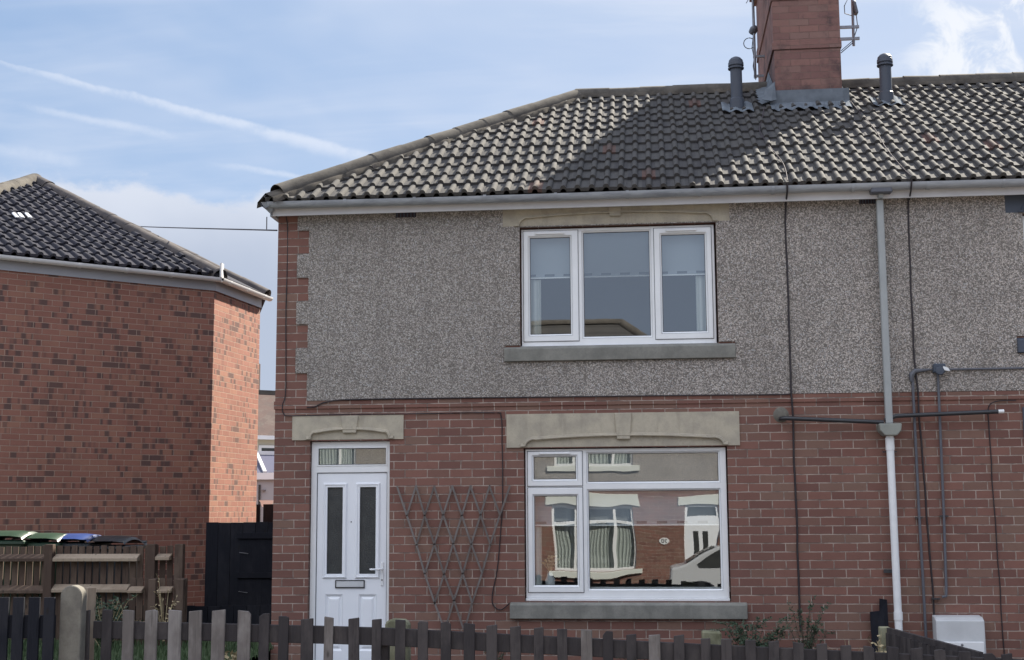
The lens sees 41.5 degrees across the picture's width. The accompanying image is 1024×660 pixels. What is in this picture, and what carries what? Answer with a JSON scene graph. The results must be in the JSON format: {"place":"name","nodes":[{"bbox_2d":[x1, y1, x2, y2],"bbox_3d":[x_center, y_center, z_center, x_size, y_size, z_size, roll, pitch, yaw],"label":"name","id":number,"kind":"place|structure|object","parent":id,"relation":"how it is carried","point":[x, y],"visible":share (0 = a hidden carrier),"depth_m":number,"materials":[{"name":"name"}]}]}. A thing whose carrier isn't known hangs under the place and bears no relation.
{"place":"outdoors","nodes":[
{"label":"outdoors","id":0,"kind":"place"},
{"bbox_2d":[7,638,270,659],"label":"lawn","id":1,"kind":"structure","parent":0,"point":[134,656],"depth_m":13.80,"materials":[{"name":"green plant"}]},
{"bbox_2d":[0,530,49,614],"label":"wheelie bin","id":2,"kind":"object","parent":1,"relation":"on","point":[19,543],"visible":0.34,"depth_m":15.49,"materials":[{"name":"green plastic"}]},
{"bbox_2d":[0,597,55,659],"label":"board fence","id":3,"kind":"object","parent":1,"relation":"on","point":[17,626],"visible":1,"depth_m":10.12,"materials":[{"name":"black wood"}]},
{"bbox_2d":[12,533,80,614],"bbox_3d":[-5.450,2.901,15.836,0.580,1.040,0.766,-1,-8,6],"label":"wheelie bin","id":4,"kind":"object","parent":1,"relation":"on","point":[55,536],"visible":0.24,"depth_m":15.57,"materials":[{"name":"green plastic"}]},
{"bbox_2d":[39,533,112,583],"bbox_3d":[-5.126,2.916,15.881,0.580,1.040,0.766,-1,-8,6],"label":"wheelie bin","id":5,"kind":"object","parent":1,"relation":"on","point":[67,537],"visible":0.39,"depth_m":15.61,"materials":[{"name":"blue plastic"}]},
{"bbox_2d":[84,587,95,659],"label":"timber post","id":6,"kind":"object","parent":1,"relation":"on","point":[91,598],"visible":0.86,"depth_m":10.53,"materials":[{"name":"grey wood"}]},
{"bbox_2d":[0,544,184,640],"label":"garden fence","id":7,"kind":"object","parent":1,"relation":"on","point":[48,557],"visible":0.59,"depth_m":14.95,"materials":[{"name":"brown wood"}]},
{"bbox_2d":[78,536,146,605],"bbox_3d":[-4.717,2.951,15.934,0.580,1.040,0.766,-1,-8,6],"label":"wheelie bin","id":8,"kind":"object","parent":1,"relation":"on","point":[124,540],"visible":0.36,"depth_m":15.70,"materials":[{"name":"black plastic"}]},
{"bbox_2d":[94,592,144,647],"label":"weeds","id":9,"kind":"object","parent":1,"relation":"on","point":[116,613],"visible":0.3,"depth_m":14.14,"materials":[{"name":"green plant"}]},
{"bbox_2d":[127,578,187,644],"bbox_3d":[-3.772,3.060,14.322,0.630,0.840,0.116,-1,-8,6],"label":"fence","id":10,"kind":"object","parent":1,"relation":"on","point":[180,592],"visible":0.59,"depth_m":14.37,"materials":[{"name":"brown wood"}]},
{"bbox_2d":[152,574,178,640],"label":"weeds","id":11,"kind":"object","parent":1,"relation":"on","point":[159,595],"visible":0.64,"depth_m":14.18,"materials":[{"name":"plant"}]},
{"bbox_2d":[105,605,271,659],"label":"boarding","id":12,"kind":"object","parent":1,"relation":"on","point":[256,611],"visible":0.23,"depth_m":15.07,"materials":[{"name":"black wood"}]},
{"bbox_2d":[0,0,1023,390],"label":"sky","id":13,"kind":"structure","parent":0,"point":[154,113],"materials":[{"name":"blue"}]},
{"bbox_3d":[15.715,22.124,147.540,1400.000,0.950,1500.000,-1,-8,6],"label":"ground","id":14,"kind":"structure","parent":0,"visible":0},
{"bbox_2d":[58,585,86,659],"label":"gate post","id":15,"kind":"object","parent":14,"relation":"on","point":[72,628],"visible":1,"depth_m":10.18,"materials":[{"name":"concrete"}]},
{"bbox_2d":[0,173,272,605],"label":"brick house","id":16,"kind":"structure","parent":14,"relation":"on","point":[129,372],"depth_m":17.89,"materials":[{"name":"red brick"}]},
{"bbox_2d":[259,500,272,506],"bbox_3d":[-4.324,3.083,23.989,0.270,0.115,0.300,-1,-8,6],"label":"oriel base","id":17,"kind":"object","parent":16,"relation":"attached to","point":[262,502],"visible":0.45,"depth_m":23.84,"materials":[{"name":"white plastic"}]},
{"bbox_2d":[256,504,272,522],"bbox_3d":[-3.222,3.669,21.596,2.200,1.788,0.070,-1,-8,6],"label":"fence","id":18,"kind":"object","parent":14,"relation":"on","point":[268,513],"visible":0.03,"depth_m":21.74,"materials":[{"name":"black wood"}]},
{"bbox_2d":[256,451,273,521],"bbox_3d":[-6.168,4.202,30.495,4.414,3.165,3.096,-1,-8,6],"label":"conservatory","id":19,"kind":"object","parent":14,"relation":"on","point":[265,475],"visible":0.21,"depth_m":29.03,"materials":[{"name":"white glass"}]},
{"bbox_2d":[257,364,274,450],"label":"cream house","id":20,"kind":"structure","parent":14,"relation":"on","point":[266,422],"depth_m":35.92,"materials":[{"name":"beige paint"}]},
{"bbox_2d":[258,445,273,450],"bbox_3d":[-6.220,3.172,34.773,0.640,0.400,0.066,4,-9,-31],"label":"window","id":21,"kind":"structure","parent":20,"relation":"in","point":[260,447],"depth_m":34.69,"materials":[{"name":"white plastic"}]},
{"bbox_2d":[385,618,410,659],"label":"stone post","id":22,"kind":"object","parent":14,"relation":"on","point":[390,623],"visible":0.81,"depth_m":10.44,"materials":[{"name":"beige stone"}]},
{"bbox_2d":[484,651,503,659],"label":"weeds","id":23,"kind":"object","parent":14,"relation":"on","point":[497,655],"visible":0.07,"depth_m":13.52,"materials":[{"name":"green plant"}]},
{"bbox_2d":[85,609,1023,659],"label":"picket fence","id":24,"kind":"object","parent":14,"relation":"on","point":[217,632],"visible":1,"depth_m":10.02,"materials":[{"name":"grey wood"}]},
{"bbox_2d":[257,0,883,659],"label":"terraced house","id":25,"kind":"structure","parent":14,"relation":"on","point":[513,264],"depth_m":14.15,"materials":[{"name":"brick"}]},
{"bbox_2d":[141,226,277,230],"bbox_3d":[-7.276,-2.008,25.406,0.022,4.809,23.094,3,-8,-24],"label":"telephone wire","id":26,"kind":"object","parent":25,"relation":"attached to","point":[215,228],"visible":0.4,"depth_m":17.38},
{"bbox_2d":[204,522,272,605],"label":"side gate","id":27,"kind":"structure","parent":25,"relation":"attached to","point":[238,563],"depth_m":16.19,"materials":[{"name":"black wood"}]},
{"bbox_2d":[282,216,509,609],"bbox_3d":[-1.267,0.794,14.159,2.477,4.211,0.160,-1,-8,6],"label":"cable","id":28,"kind":"object","parent":25,"relation":"attached to","point":[395,414],"visible":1,"depth_m":14.19,"materials":[{"name":"black plastic"}]},
{"bbox_2d":[396,485,510,628],"bbox_3d":[-0.605,2.328,13.916,1.200,1.467,0.023,-1,-8,6],"label":"trellis","id":29,"kind":"object","parent":25,"relation":"attached to","point":[452,541],"visible":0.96,"depth_m":13.93,"materials":[{"name":"wood"}]},
{"bbox_2d":[307,393,789,407],"bbox_3d":[0.339,0.729,14.046,5.054,0.093,0.018,-1,-8,6],"label":"cable","id":30,"kind":"object","parent":25,"relation":"attached to","point":[555,397],"visible":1,"depth_m":14.03,"materials":[{"name":"black plastic"}]},
{"bbox_2d":[542,555,558,584],"bbox_3d":[0.404,2.495,14.025,0.174,0.311,0.110,-4,-9,26],"label":"dried flower vase","id":31,"kind":"object","parent":25,"relation":"on","point":[550,579],"visible":1,"depth_m":14.01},
{"bbox_2d":[521,225,716,345],"bbox_3d":[1.113,-0.451,14.218,2.039,1.279,0.104,-1,-8,6],"label":"window","id":32,"kind":"structure","parent":25,"relation":"in","point":[577,336],"depth_m":14.19,"materials":[{"name":"white plastic"}]},
{"bbox_2d":[525,447,729,600],"bbox_3d":[1.180,2.003,13.954,2.490,1.550,0.254,-1,-8,6],"label":"window","id":33,"kind":"structure","parent":25,"relation":"in","point":[580,488],"depth_m":13.87,"materials":[{"name":"white plastic"}]},
{"bbox_2d":[743,0,764,79],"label":"tv aerial","id":34,"kind":"object","parent":25,"relation":"attached to","point":[753,29],"visible":0.98,"depth_m":18.02,"materials":[{"name":"metal"}]},
{"bbox_2d":[759,106,787,180],"bbox_3d":[2.886,-2.127,15.151,0.153,1.556,2.505,-1,-8,6],"label":"cable","id":35,"kind":"object","parent":25,"relation":"attached to","point":[770,147],"visible":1,"depth_m":14.85,"materials":[{"name":"plastic"}]},
{"bbox_2d":[784,183,800,628],"bbox_3d":[2.845,0.754,13.645,0.039,4.513,0.308,-1,-8,6],"label":"cable","id":36,"kind":"object","parent":25,"relation":"attached to","point":[798,575],"visible":0.99,"depth_m":13.77,"materials":[{"name":"black plastic"}]},
{"bbox_2d":[840,0,859,52],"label":"tv aerial","id":37,"kind":"object","parent":25,"relation":"attached to","point":[854,11],"visible":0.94,"depth_m":17.20,"materials":[{"name":"metal"}]},
{"bbox_2d":[701,630,721,644],"bbox_3d":[1.515,2.634,10.203,0.148,0.714,0.130,-1,-8,6],"label":"stone post","id":38,"kind":"object","parent":14,"relation":"on","point":[715,637],"visible":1,"depth_m":10.18,"materials":[{"name":"beige stone"}]},
{"bbox_2d":[710,614,802,646],"bbox_3d":[2.338,3.066,13.085,0.951,0.629,0.522,-1,-8,6],"label":"shrub","id":39,"kind":"object","parent":14,"relation":"on","point":[741,638],"visible":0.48,"depth_m":13.08,"materials":[{"name":"green plant"}]},
{"bbox_2d":[776,595,834,648],"bbox_3d":[2.886,2.965,13.150,0.584,0.738,0.316,1,-8,-9],"label":"shrub","id":40,"kind":"object","parent":14,"relation":"on","point":[815,629],"visible":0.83,"depth_m":13.17,"materials":[{"name":"green plant"}]},
{"bbox_2d":[866,635,886,652],"bbox_3d":[3.179,2.841,11.654,0.242,0.476,0.170,-1,-8,6],"label":"grass tuft","id":41,"kind":"object","parent":14,"relation":"on","point":[880,645],"visible":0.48,"depth_m":11.65,"materials":[{"name":"beige plant"}]},
{"bbox_2d":[870,599,888,651],"bbox_3d":[3.631,3.030,13.321,0.170,0.745,0.105,-1,-8,6],"label":"leaning board","id":42,"kind":"object","parent":14,"relation":"on","point":[878,618],"visible":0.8,"depth_m":13.35,"materials":[{"name":"black wood"}]},
{"bbox_2d":[810,53,1023,658],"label":"terraced house","id":43,"kind":"structure","parent":14,"relation":"on","point":[954,144],"depth_m":13.70,"materials":[{"name":"brick"}]},
{"bbox_2d":[850,101,910,175],"bbox_3d":[4.085,-2.175,15.081,0.046,1.617,2.612,-1,-8,3],"label":"cable","id":44,"kind":"object","parent":43,"relation":"attached to","point":[881,140],"visible":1,"depth_m":14.86,"materials":[{"name":"plastic"}]},
{"bbox_2d":[907,179,934,614],"bbox_3d":[4.116,0.788,13.505,0.114,4.633,0.307,-1,-8,6],"label":"cable","id":45,"kind":"object","parent":43,"relation":"attached to","point":[908,199],"visible":0.99,"depth_m":13.64,"materials":[{"name":"black plastic"}]},
{"bbox_2d":[932,615,985,653],"bbox_3d":[4.374,3.090,13.195,0.460,0.584,0.232,-1,-8,6],"label":"meter box","id":46,"kind":"object","parent":43,"relation":"attached to","point":[967,631],"visible":0.77,"depth_m":13.14,"materials":[{"name":"white plastic"}]},
{"bbox_2d":[987,400,1015,653],"bbox_3d":[4.924,1.993,13.396,0.288,2.606,0.016,-1,-8,8],"label":"cable","id":47,"kind":"object","parent":43,"relation":"attached to","point":[995,519],"visible":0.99,"depth_m":13.43,"materials":[{"name":"black plastic"}]},
{"bbox_2d":[878,626,983,656],"bbox_3d":[3.298,2.780,10.749,0.099,0.650,2.248,0,-8,-2],"label":"dividing fence","id":48,"kind":"object","parent":14,"relation":"on","point":[904,642],"visible":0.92,"depth_m":11.09,"materials":[{"name":"brown wood"}]},
{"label":"garden path","id":49,"kind":"structure","parent":0,"visible":0},
{"bbox_2d":[225,650,236,659],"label":"grass tuft","id":50,"kind":"object","parent":49,"relation":"on","point":[233,656],"visible":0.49,"depth_m":10.53,"materials":[{"name":"beige plant"}]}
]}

